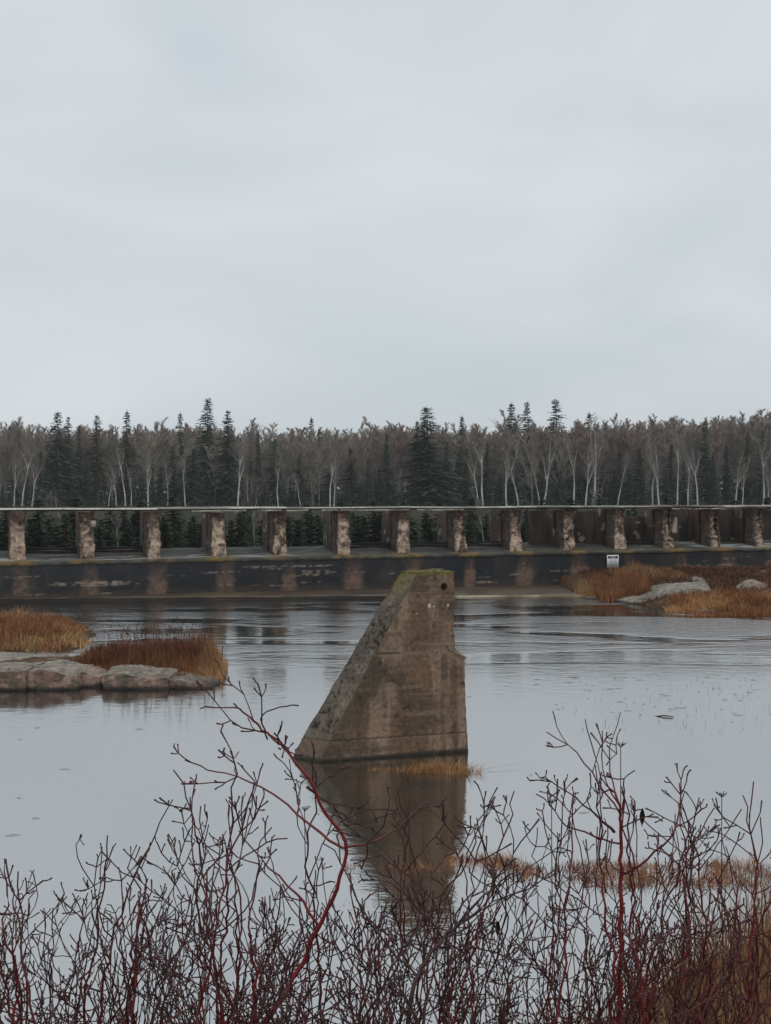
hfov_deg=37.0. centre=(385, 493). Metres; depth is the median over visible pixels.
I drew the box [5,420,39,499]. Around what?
bare aspen
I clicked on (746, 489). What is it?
spruce tree
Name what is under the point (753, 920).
red twig shrub
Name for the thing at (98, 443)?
bare aspen
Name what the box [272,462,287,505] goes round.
spruce tree
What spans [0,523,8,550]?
young spruce
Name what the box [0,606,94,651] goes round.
reed grass
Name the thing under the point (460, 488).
spruce tree
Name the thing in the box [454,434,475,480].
bare aspen
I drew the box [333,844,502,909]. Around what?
drowned grass
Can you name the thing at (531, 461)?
paper birch
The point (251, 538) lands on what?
young spruce
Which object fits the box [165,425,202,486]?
bare aspen
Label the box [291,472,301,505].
paper birch
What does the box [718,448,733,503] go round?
spruce tree
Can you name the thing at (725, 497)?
spruce tree
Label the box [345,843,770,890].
floating grass
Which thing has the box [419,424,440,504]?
bare aspen
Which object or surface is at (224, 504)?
spruce tree
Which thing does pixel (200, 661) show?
marsh grass
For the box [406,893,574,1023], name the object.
red twig shrub
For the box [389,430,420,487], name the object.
bare aspen
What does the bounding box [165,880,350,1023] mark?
red twig shrub
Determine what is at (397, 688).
concrete buttress
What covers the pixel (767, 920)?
bank grass
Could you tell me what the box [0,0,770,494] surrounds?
sky
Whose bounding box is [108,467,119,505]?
paper birch
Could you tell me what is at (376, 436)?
bare aspen
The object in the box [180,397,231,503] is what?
spruce tree
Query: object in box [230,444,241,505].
bare aspen
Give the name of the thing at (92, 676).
rock
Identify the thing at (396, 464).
bare aspen
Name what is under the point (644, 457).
bare aspen
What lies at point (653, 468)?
paper birch
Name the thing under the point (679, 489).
spruce tree
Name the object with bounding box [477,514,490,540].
young spruce
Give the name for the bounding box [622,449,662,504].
spruce tree
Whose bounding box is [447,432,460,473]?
bare aspen
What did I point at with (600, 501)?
young spruce
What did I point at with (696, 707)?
sparse reeds
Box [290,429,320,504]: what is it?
bare aspen
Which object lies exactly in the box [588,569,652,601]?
rust grass
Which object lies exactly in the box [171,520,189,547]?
young spruce
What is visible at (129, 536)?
young spruce
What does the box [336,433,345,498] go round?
bare aspen
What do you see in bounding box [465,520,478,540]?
young spruce
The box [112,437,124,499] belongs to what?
bare aspen
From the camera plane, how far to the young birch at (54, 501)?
74.11 m
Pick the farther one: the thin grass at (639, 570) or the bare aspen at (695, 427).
the bare aspen at (695, 427)
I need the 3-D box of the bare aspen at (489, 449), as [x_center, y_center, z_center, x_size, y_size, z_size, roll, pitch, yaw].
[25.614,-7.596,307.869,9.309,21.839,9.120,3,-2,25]
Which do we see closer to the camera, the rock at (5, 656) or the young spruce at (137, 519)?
the rock at (5, 656)
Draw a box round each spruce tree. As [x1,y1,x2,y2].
[0,485,12,505]
[5,466,23,505]
[16,468,33,505]
[24,412,80,504]
[31,451,50,504]
[36,459,57,504]
[47,475,54,505]
[57,417,83,504]
[57,467,69,504]
[63,471,77,505]
[72,425,92,496]
[75,463,100,505]
[77,416,119,504]
[90,477,101,505]
[105,490,111,505]
[108,412,142,504]
[120,470,136,504]
[130,481,137,504]
[133,452,150,504]
[146,447,157,505]
[149,467,171,505]
[157,446,190,504]
[170,414,188,498]
[177,449,215,505]
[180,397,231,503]
[201,476,216,504]
[204,411,249,505]
[209,462,232,505]
[229,479,244,505]
[242,461,255,503]
[246,434,268,504]
[249,467,265,505]
[259,436,290,505]
[259,479,271,505]
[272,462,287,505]
[276,480,289,505]
[284,479,297,505]
[287,454,312,505]
[300,416,323,504]
[314,429,326,504]
[315,460,344,505]
[337,449,368,505]
[343,484,349,505]
[352,481,365,505]
[357,458,377,505]
[372,467,387,504]
[374,433,399,505]
[384,468,395,504]
[386,407,472,505]
[390,483,397,504]
[398,421,426,505]
[432,442,464,505]
[448,452,473,505]
[452,417,473,502]
[458,449,475,505]
[477,444,497,504]
[491,474,505,505]
[492,401,525,504]
[495,449,536,505]
[517,401,540,501]
[520,399,585,504]
[520,488,530,505]
[522,470,537,504]
[531,460,552,505]
[544,465,556,505]
[552,471,569,505]
[569,477,581,503]
[575,411,607,500]
[576,477,591,504]
[582,467,599,505]
[597,423,612,501]
[603,452,636,505]
[605,470,624,505]
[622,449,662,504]
[623,460,638,504]
[649,473,660,504]
[657,467,672,504]
[659,444,681,503]
[669,466,685,504]
[672,459,694,504]
[689,421,724,504]
[705,452,724,504]
[705,480,712,504]
[717,444,741,504]
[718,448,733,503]
[729,461,756,504]
[732,431,758,504]
[737,453,767,504]
[748,430,770,503]
[755,479,766,504]
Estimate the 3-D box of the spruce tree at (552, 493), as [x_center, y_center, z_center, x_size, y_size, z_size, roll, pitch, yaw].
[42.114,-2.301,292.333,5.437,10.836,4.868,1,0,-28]
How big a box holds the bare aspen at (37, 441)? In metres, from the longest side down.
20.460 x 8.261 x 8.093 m
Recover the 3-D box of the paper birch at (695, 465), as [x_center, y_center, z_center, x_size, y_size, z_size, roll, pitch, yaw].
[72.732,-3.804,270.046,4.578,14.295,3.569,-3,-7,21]
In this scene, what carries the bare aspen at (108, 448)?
on the ground at (570, 581)
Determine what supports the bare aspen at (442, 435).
on the ground at (570, 581)
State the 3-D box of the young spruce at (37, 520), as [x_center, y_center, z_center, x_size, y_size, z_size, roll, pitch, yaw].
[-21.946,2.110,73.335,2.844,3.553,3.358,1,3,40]
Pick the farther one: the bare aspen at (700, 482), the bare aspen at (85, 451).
the bare aspen at (700, 482)
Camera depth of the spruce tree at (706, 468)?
281.88 m
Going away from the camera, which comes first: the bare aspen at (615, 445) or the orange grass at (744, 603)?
the orange grass at (744, 603)
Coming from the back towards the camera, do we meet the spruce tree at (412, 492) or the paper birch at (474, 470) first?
the spruce tree at (412, 492)
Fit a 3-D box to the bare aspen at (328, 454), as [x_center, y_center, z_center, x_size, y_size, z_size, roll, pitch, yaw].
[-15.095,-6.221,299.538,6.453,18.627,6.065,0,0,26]
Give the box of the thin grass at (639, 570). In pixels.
[606,560,690,579]
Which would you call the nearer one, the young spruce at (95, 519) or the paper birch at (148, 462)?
the young spruce at (95, 519)
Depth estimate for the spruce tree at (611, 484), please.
285.55 m
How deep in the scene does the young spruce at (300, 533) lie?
72.03 m
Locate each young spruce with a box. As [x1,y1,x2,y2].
[0,506,11,549]
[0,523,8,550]
[25,499,55,546]
[25,519,35,546]
[28,523,52,547]
[43,518,56,546]
[50,517,59,545]
[50,526,67,547]
[52,497,98,549]
[54,511,75,546]
[54,514,75,547]
[94,518,107,545]
[94,519,106,543]
[94,527,105,545]
[95,505,132,546]
[112,520,139,546]
[114,511,133,543]
[118,511,139,541]
[129,500,148,545]
[160,497,189,547]
[160,516,172,545]
[160,525,179,548]
[170,519,190,546]
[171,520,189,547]
[176,522,197,547]
[187,516,198,545]
[189,523,201,547]
[224,517,229,541]
[225,505,261,546]
[226,513,256,546]
[226,520,236,546]
[246,519,257,546]
[251,523,261,546]
[255,521,261,545]
[256,519,261,546]
[285,515,296,544]
[286,517,298,546]
[291,519,309,546]
[292,504,318,544]
[303,514,321,545]
[305,515,322,545]
[338,502,355,539]
[349,512,368,541]
[349,516,369,542]
[351,501,380,544]
[351,516,370,544]
[361,522,372,539]
[369,512,381,544]
[369,521,378,541]
[401,502,424,541]
[409,518,422,541]
[411,522,426,543]
[417,513,435,540]
[419,513,434,541]
[421,503,444,541]
[422,519,436,543]
[465,498,490,540]
[465,515,475,539]
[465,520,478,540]
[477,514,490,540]
[520,509,527,539]
[520,524,527,542]
[525,499,547,524]
[566,498,580,510]
[596,498,607,508]
[631,503,638,516]
[663,498,673,509]
[731,500,740,504]
[762,497,770,510]
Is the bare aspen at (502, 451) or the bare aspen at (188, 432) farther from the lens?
the bare aspen at (188, 432)
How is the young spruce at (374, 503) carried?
on the ground at (570, 581)
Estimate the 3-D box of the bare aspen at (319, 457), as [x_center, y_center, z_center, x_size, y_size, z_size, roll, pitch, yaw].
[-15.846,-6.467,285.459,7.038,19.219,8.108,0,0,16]
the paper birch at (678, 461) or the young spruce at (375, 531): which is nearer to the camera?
the young spruce at (375, 531)
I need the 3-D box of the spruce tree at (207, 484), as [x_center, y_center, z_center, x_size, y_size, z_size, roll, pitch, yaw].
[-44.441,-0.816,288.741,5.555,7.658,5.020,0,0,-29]
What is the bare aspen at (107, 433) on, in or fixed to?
on the ground at (570, 581)
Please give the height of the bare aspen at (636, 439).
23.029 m
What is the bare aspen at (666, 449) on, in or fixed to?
on the ground at (570, 581)
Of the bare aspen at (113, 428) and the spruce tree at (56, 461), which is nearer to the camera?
the spruce tree at (56, 461)
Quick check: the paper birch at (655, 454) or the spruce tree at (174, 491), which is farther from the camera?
the spruce tree at (174, 491)
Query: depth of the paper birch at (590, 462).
266.83 m
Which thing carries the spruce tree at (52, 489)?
on the ground at (570, 581)
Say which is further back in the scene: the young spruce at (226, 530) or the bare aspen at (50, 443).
the bare aspen at (50, 443)
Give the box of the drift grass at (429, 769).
[368,753,534,783]
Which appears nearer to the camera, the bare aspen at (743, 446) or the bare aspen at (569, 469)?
the bare aspen at (569, 469)
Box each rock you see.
[0,652,67,661]
[0,661,44,690]
[26,659,93,689]
[82,666,108,686]
[102,664,177,689]
[169,671,220,688]
[583,597,597,599]
[615,582,711,603]
[687,576,707,582]
[733,579,767,589]
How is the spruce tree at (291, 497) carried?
on the ground at (570, 581)
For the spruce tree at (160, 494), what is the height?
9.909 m
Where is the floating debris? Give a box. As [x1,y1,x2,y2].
[5,678,753,896]
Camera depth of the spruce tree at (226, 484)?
278.90 m
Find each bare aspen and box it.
[0,416,29,504]
[0,422,17,504]
[0,423,6,498]
[0,428,14,498]
[4,425,38,488]
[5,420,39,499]
[5,424,46,503]
[10,429,34,505]
[18,424,49,500]
[22,423,43,489]
[29,426,52,487]
[30,426,52,505]
[35,429,65,504]
[41,427,53,495]
[50,435,77,491]
[63,431,94,498]
[70,426,102,465]
[71,437,94,487]
[76,431,112,501]
[81,426,117,504]
[85,424,112,503]
[87,434,105,503]
[97,425,119,493]
[97,432,122,502]
[98,425,117,503]
[103,427,133,504]
[111,432,138,502]
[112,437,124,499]
[117,433,134,504]
[121,424,146,504]
[132,432,156,504]
[138,436,150,504]
[142,428,174,501]
[145,417,176,498]
[156,431,191,497]
[160,428,181,492]
[163,430,196,504]
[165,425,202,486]
[168,424,192,476]
[173,425,217,504]
[177,422,201,502]
[183,430,201,474]
[187,425,213,461]
[191,426,218,485]
[192,430,224,502]
[203,437,232,505]
[211,425,240,505]
[227,434,247,499]
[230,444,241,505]
[236,434,247,503]
[237,438,257,488]
[239,417,278,476]
[243,426,257,472]
[250,433,281,505]
[260,434,282,505]
[263,428,296,504]
[273,427,295,486]
[273,428,296,488]
[282,429,315,491]
[284,438,299,501]
[284,440,305,501]
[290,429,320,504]
[296,427,316,503]
[296,428,307,502]
[304,452,317,504]
[306,429,328,504]
[312,430,344,504]
[313,434,332,503]
[316,428,330,503]
[321,434,337,482]
[327,427,351,503]
[336,432,367,503]
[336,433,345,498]
[337,432,353,500]
[338,439,350,503]
[338,443,361,500]
[345,426,370,496]
[350,423,372,485]
[350,442,373,504]
[354,433,388,498]
[362,416,396,502]
[368,433,381,498]
[369,421,390,499]
[369,424,385,502]
[376,423,396,483]
[380,423,410,500]
[385,425,419,504]
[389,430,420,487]
[392,426,414,501]
[392,427,414,503]
[414,432,445,505]
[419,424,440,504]
[419,433,452,505]
[425,423,453,504]
[430,427,476,483]
[432,428,453,494]
[438,422,458,480]
[446,423,475,487]
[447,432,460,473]
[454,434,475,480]
[455,433,492,495]
[465,426,490,489]
[467,434,495,504]
[469,423,503,504]
[469,441,498,484]
[473,425,497,494]
[487,425,509,504]
[490,409,527,504]
[492,424,520,500]
[494,430,521,498]
[502,422,538,504]
[511,430,539,504]
[517,422,541,503]
[528,425,548,503]
[536,424,558,504]
[536,424,561,488]
[547,425,571,504]
[549,424,574,499]
[559,428,578,497]
[560,431,601,499]
[564,445,580,487]
[567,420,599,504]
[568,424,597,491]
[570,419,587,501]
[572,434,603,479]
[584,433,612,502]
[591,413,618,497]
[596,427,615,504]
[597,425,619,488]
[603,424,625,490]
[610,421,630,476]
[614,432,629,504]
[615,420,635,504]
[619,418,651,504]
[628,422,649,498]
[630,428,664,504]
[636,420,662,496]
[639,420,678,502]
[643,413,668,497]
[648,426,660,485]
[650,421,682,502]
[654,436,675,496]
[657,418,687,470]
[658,416,691,496]
[658,429,681,503]
[660,420,673,503]
[668,416,699,502]
[675,423,704,502]
[679,424,710,504]
[687,461,707,503]
[688,422,722,503]
[689,419,721,504]
[699,415,730,504]
[701,420,734,490]
[702,417,725,467]
[704,421,726,504]
[706,419,734,486]
[707,416,738,475]
[720,411,751,499]
[720,422,739,502]
[723,415,736,466]
[730,427,756,466]
[731,436,741,504]
[733,415,764,504]
[745,414,770,495]
[745,415,767,503]
[748,409,769,504]
[756,410,770,500]
[756,412,770,476]
[765,429,770,486]
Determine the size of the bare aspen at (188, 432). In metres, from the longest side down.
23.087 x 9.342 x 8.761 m
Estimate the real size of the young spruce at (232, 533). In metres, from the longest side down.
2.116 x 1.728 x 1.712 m
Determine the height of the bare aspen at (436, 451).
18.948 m
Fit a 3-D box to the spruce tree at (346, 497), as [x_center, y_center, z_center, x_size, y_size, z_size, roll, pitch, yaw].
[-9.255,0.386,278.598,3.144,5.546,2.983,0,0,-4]
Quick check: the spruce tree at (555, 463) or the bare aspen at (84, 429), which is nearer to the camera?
the spruce tree at (555, 463)
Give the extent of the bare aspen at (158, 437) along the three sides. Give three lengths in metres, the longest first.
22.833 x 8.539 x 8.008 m
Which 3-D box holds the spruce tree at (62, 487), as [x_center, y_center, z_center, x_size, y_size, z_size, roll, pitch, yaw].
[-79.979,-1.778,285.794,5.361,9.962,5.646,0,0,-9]
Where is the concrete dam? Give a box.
[0,508,770,603]
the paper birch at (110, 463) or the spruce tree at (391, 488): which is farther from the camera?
the spruce tree at (391, 488)
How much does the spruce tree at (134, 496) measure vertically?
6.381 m
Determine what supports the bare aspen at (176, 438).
on the ground at (570, 581)
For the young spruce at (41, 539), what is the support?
on the ground at (570, 581)
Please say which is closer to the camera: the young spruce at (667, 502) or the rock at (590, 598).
the rock at (590, 598)
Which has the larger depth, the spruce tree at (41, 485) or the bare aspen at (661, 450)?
the bare aspen at (661, 450)
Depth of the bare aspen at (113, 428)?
325.19 m
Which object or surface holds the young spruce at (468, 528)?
on the ground at (570, 581)
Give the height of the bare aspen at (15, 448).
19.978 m
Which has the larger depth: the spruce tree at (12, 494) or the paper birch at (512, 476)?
the spruce tree at (12, 494)
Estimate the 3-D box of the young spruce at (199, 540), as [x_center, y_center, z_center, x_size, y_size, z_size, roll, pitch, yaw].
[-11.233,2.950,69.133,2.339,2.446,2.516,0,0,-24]
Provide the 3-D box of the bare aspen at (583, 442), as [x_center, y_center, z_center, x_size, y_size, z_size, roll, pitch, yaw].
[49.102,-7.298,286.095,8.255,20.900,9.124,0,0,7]
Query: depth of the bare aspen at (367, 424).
327.68 m
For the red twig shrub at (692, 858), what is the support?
on the ground at (570, 581)
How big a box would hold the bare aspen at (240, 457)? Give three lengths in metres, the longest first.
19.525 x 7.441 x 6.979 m
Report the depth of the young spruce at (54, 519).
79.15 m
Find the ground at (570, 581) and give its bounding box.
[0,495,770,1023]
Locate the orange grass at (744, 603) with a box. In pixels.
[662,586,770,615]
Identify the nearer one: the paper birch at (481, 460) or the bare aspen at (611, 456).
the paper birch at (481, 460)
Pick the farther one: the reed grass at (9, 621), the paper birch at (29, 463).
the paper birch at (29, 463)
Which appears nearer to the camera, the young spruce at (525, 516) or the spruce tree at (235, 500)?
the young spruce at (525, 516)
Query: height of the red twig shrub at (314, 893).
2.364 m
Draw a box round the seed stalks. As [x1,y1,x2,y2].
[103,617,226,666]
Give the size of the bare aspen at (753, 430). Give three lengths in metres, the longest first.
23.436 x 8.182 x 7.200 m
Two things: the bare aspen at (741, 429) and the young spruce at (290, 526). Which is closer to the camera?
the young spruce at (290, 526)
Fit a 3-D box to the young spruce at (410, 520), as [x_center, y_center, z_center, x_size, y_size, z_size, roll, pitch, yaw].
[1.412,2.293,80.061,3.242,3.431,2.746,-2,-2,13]
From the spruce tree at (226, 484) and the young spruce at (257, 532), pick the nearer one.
the young spruce at (257, 532)
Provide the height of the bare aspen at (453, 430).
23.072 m
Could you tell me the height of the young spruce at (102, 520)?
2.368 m
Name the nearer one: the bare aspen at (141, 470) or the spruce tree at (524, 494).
the spruce tree at (524, 494)
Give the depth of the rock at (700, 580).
61.46 m
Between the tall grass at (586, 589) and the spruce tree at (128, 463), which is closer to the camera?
the tall grass at (586, 589)
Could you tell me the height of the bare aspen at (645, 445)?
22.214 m
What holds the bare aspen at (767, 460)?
on the ground at (570, 581)
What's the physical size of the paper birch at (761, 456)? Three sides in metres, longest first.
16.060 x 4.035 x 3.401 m
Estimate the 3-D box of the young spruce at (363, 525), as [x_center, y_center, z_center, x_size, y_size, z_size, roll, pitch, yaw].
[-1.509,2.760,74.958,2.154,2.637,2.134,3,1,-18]
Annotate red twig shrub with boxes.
[0,835,241,1023]
[0,858,117,1023]
[25,797,346,1023]
[42,864,261,1023]
[112,724,361,1023]
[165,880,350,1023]
[171,658,481,1023]
[254,740,499,1023]
[256,795,555,1023]
[284,780,571,1023]
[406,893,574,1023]
[431,824,664,1023]
[463,711,752,1023]
[486,769,769,1023]
[531,889,754,1023]
[563,781,770,1023]
[573,872,770,1023]
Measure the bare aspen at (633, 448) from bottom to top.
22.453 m
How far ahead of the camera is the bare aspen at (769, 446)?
290.49 m
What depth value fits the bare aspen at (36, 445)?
318.02 m
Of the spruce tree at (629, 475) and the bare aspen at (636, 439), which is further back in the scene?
the bare aspen at (636, 439)
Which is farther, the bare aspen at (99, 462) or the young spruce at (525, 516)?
the bare aspen at (99, 462)
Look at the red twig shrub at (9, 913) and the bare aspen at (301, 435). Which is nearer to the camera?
the red twig shrub at (9, 913)
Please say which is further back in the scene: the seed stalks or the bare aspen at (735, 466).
the bare aspen at (735, 466)
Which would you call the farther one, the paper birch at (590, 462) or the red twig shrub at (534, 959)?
the paper birch at (590, 462)
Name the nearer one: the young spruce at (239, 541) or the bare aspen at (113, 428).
the young spruce at (239, 541)
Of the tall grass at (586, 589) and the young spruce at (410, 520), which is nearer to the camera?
the tall grass at (586, 589)
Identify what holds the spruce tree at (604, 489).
on the ground at (570, 581)
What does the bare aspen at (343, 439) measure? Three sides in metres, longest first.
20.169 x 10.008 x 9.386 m
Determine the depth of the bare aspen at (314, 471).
298.03 m
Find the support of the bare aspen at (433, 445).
on the ground at (570, 581)
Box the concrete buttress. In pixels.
[293,568,467,761]
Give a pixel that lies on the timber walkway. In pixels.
(265, 508)
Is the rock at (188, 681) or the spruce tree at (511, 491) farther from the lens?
the spruce tree at (511, 491)
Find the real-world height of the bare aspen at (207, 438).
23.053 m
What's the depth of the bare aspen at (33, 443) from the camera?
334.87 m
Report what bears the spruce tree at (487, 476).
on the ground at (570, 581)
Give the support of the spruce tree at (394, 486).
on the ground at (570, 581)
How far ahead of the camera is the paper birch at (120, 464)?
273.14 m
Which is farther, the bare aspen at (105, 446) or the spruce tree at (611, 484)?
the bare aspen at (105, 446)
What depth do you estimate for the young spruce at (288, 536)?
72.40 m
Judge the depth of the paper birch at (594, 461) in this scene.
270.43 m
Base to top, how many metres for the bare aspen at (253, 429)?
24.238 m
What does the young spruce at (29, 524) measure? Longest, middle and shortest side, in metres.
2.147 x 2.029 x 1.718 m
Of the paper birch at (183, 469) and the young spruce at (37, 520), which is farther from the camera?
the paper birch at (183, 469)
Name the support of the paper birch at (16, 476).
on the ground at (570, 581)
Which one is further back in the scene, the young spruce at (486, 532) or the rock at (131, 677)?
the young spruce at (486, 532)
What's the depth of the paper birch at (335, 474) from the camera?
272.76 m
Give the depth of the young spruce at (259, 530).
77.67 m
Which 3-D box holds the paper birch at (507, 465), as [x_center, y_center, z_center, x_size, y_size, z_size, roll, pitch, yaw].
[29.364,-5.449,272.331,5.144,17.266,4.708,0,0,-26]
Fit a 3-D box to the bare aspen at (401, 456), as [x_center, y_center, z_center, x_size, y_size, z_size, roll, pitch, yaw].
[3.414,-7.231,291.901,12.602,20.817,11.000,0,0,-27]
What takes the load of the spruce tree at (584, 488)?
on the ground at (570, 581)
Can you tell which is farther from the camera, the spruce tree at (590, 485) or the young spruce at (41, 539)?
the spruce tree at (590, 485)
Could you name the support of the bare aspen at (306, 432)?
on the ground at (570, 581)
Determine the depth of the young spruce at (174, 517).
72.41 m
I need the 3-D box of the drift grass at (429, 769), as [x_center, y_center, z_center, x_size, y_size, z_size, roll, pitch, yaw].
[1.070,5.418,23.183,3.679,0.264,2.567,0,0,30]
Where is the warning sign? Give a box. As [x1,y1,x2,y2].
[607,555,618,567]
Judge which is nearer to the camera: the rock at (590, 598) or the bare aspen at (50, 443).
the rock at (590, 598)
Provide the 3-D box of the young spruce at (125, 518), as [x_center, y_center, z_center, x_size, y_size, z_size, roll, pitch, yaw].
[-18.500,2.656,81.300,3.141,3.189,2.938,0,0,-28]
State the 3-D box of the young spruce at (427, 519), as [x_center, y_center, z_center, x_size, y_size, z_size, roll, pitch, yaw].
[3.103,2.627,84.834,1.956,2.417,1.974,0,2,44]
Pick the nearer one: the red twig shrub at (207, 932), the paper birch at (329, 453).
the red twig shrub at (207, 932)
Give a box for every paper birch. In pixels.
[11,455,22,506]
[20,444,35,505]
[31,460,41,505]
[105,459,117,505]
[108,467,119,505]
[113,445,127,505]
[126,467,133,505]
[136,447,156,505]
[162,460,174,505]
[178,456,187,505]
[228,435,250,505]
[244,474,248,500]
[272,455,283,505]
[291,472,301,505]
[327,447,339,506]
[327,448,340,505]
[464,450,478,502]
[471,434,488,505]
[496,437,520,505]
[500,446,518,505]
[527,455,539,504]
[538,431,560,505]
[566,435,581,503]
[579,441,600,505]
[586,417,609,505]
[617,449,630,505]
[644,434,659,504]
[651,446,661,504]
[672,433,691,504]
[683,448,694,504]
[686,448,702,504]
[731,448,750,503]
[737,461,749,504]
[757,440,770,504]
[762,465,770,502]
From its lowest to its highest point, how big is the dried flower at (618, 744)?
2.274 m
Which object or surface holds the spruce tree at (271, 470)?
on the ground at (570, 581)
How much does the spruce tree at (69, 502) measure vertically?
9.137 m
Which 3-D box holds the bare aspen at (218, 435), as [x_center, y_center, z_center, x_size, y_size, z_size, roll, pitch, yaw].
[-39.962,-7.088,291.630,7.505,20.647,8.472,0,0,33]
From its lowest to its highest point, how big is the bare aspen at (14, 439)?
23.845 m
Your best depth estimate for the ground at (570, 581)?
138.33 m
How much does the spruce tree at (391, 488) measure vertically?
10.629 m
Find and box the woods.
[0,414,770,503]
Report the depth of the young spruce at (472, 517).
85.36 m
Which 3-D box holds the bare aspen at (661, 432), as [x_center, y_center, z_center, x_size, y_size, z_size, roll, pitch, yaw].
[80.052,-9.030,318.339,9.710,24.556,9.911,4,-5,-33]
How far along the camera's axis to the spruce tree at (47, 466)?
285.63 m
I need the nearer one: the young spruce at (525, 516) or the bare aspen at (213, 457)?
the young spruce at (525, 516)
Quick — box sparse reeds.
[582,674,768,731]
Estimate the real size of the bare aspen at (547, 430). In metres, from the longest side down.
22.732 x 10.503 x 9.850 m
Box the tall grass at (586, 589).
[574,577,603,597]
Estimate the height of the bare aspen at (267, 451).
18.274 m
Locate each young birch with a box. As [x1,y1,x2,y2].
[32,489,66,531]
[108,511,122,546]
[235,491,252,529]
[245,474,265,546]
[472,492,485,540]
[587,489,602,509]
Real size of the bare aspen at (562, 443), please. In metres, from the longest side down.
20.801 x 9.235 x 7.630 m
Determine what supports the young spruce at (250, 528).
on the ground at (570, 581)
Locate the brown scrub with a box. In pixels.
[578,564,770,605]
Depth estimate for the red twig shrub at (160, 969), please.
5.62 m
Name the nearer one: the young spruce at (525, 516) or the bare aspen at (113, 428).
the young spruce at (525, 516)
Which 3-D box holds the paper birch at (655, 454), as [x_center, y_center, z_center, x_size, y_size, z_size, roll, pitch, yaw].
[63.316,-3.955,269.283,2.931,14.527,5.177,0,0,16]
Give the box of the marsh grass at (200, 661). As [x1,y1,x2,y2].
[71,628,228,682]
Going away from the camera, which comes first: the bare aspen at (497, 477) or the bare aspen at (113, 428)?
the bare aspen at (497, 477)
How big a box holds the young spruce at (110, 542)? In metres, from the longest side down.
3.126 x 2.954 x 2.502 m
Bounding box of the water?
[0,596,770,1023]
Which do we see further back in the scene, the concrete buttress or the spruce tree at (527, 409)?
the spruce tree at (527, 409)
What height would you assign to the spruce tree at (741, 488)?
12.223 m
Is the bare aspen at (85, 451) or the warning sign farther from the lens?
the bare aspen at (85, 451)
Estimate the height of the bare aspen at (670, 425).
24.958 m
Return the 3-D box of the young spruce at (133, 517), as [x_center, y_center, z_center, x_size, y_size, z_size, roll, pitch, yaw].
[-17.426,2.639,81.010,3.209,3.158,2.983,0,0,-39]
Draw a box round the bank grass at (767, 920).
[433,856,770,1023]
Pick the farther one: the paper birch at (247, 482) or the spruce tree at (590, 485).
the spruce tree at (590, 485)
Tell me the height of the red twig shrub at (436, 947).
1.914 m
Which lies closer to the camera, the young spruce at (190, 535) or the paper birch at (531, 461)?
the young spruce at (190, 535)
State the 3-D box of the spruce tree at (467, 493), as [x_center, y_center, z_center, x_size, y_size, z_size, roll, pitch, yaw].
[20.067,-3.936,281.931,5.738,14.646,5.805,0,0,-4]
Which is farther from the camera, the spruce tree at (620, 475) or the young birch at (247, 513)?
the spruce tree at (620, 475)
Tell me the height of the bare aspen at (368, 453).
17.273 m
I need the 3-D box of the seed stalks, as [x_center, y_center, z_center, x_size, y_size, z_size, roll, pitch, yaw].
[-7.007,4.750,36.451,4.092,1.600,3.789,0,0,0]
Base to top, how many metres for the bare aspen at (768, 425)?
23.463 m
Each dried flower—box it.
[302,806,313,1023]
[547,797,557,1023]
[617,741,627,1022]
[715,791,726,1023]
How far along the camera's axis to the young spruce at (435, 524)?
76.89 m
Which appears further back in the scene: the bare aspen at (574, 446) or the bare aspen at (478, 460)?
the bare aspen at (574, 446)
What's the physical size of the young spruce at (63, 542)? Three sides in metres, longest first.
3.023 x 2.469 x 2.446 m
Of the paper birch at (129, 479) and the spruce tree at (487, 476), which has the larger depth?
the spruce tree at (487, 476)
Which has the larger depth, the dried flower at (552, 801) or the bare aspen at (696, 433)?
the bare aspen at (696, 433)
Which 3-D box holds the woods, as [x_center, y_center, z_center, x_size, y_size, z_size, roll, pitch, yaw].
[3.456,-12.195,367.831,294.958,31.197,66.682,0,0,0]
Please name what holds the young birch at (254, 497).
on the ground at (570, 581)
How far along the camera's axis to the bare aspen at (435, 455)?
287.74 m
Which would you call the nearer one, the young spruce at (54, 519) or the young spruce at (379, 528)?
the young spruce at (379, 528)
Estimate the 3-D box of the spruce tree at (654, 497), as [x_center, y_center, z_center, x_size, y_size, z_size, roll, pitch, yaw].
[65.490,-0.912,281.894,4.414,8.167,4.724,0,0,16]
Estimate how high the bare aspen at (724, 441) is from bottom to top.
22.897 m
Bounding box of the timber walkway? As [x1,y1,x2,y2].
[0,505,770,512]
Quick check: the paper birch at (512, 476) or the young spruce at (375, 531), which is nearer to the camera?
the young spruce at (375, 531)
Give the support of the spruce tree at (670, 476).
on the ground at (570, 581)
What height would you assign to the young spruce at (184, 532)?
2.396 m
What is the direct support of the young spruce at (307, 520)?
on the ground at (570, 581)
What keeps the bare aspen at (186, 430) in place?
on the ground at (570, 581)
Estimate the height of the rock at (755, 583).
1.289 m
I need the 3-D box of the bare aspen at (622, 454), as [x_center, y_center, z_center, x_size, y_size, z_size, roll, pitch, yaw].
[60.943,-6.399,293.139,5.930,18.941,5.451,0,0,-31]
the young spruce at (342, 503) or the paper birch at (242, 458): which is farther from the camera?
the paper birch at (242, 458)
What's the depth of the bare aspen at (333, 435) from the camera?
324.31 m
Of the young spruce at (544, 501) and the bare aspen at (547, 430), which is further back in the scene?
the bare aspen at (547, 430)
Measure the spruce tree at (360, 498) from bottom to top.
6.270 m
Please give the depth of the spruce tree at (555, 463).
293.08 m
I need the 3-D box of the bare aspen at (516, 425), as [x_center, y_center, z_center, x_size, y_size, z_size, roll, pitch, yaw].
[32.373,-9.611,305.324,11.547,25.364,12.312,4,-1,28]

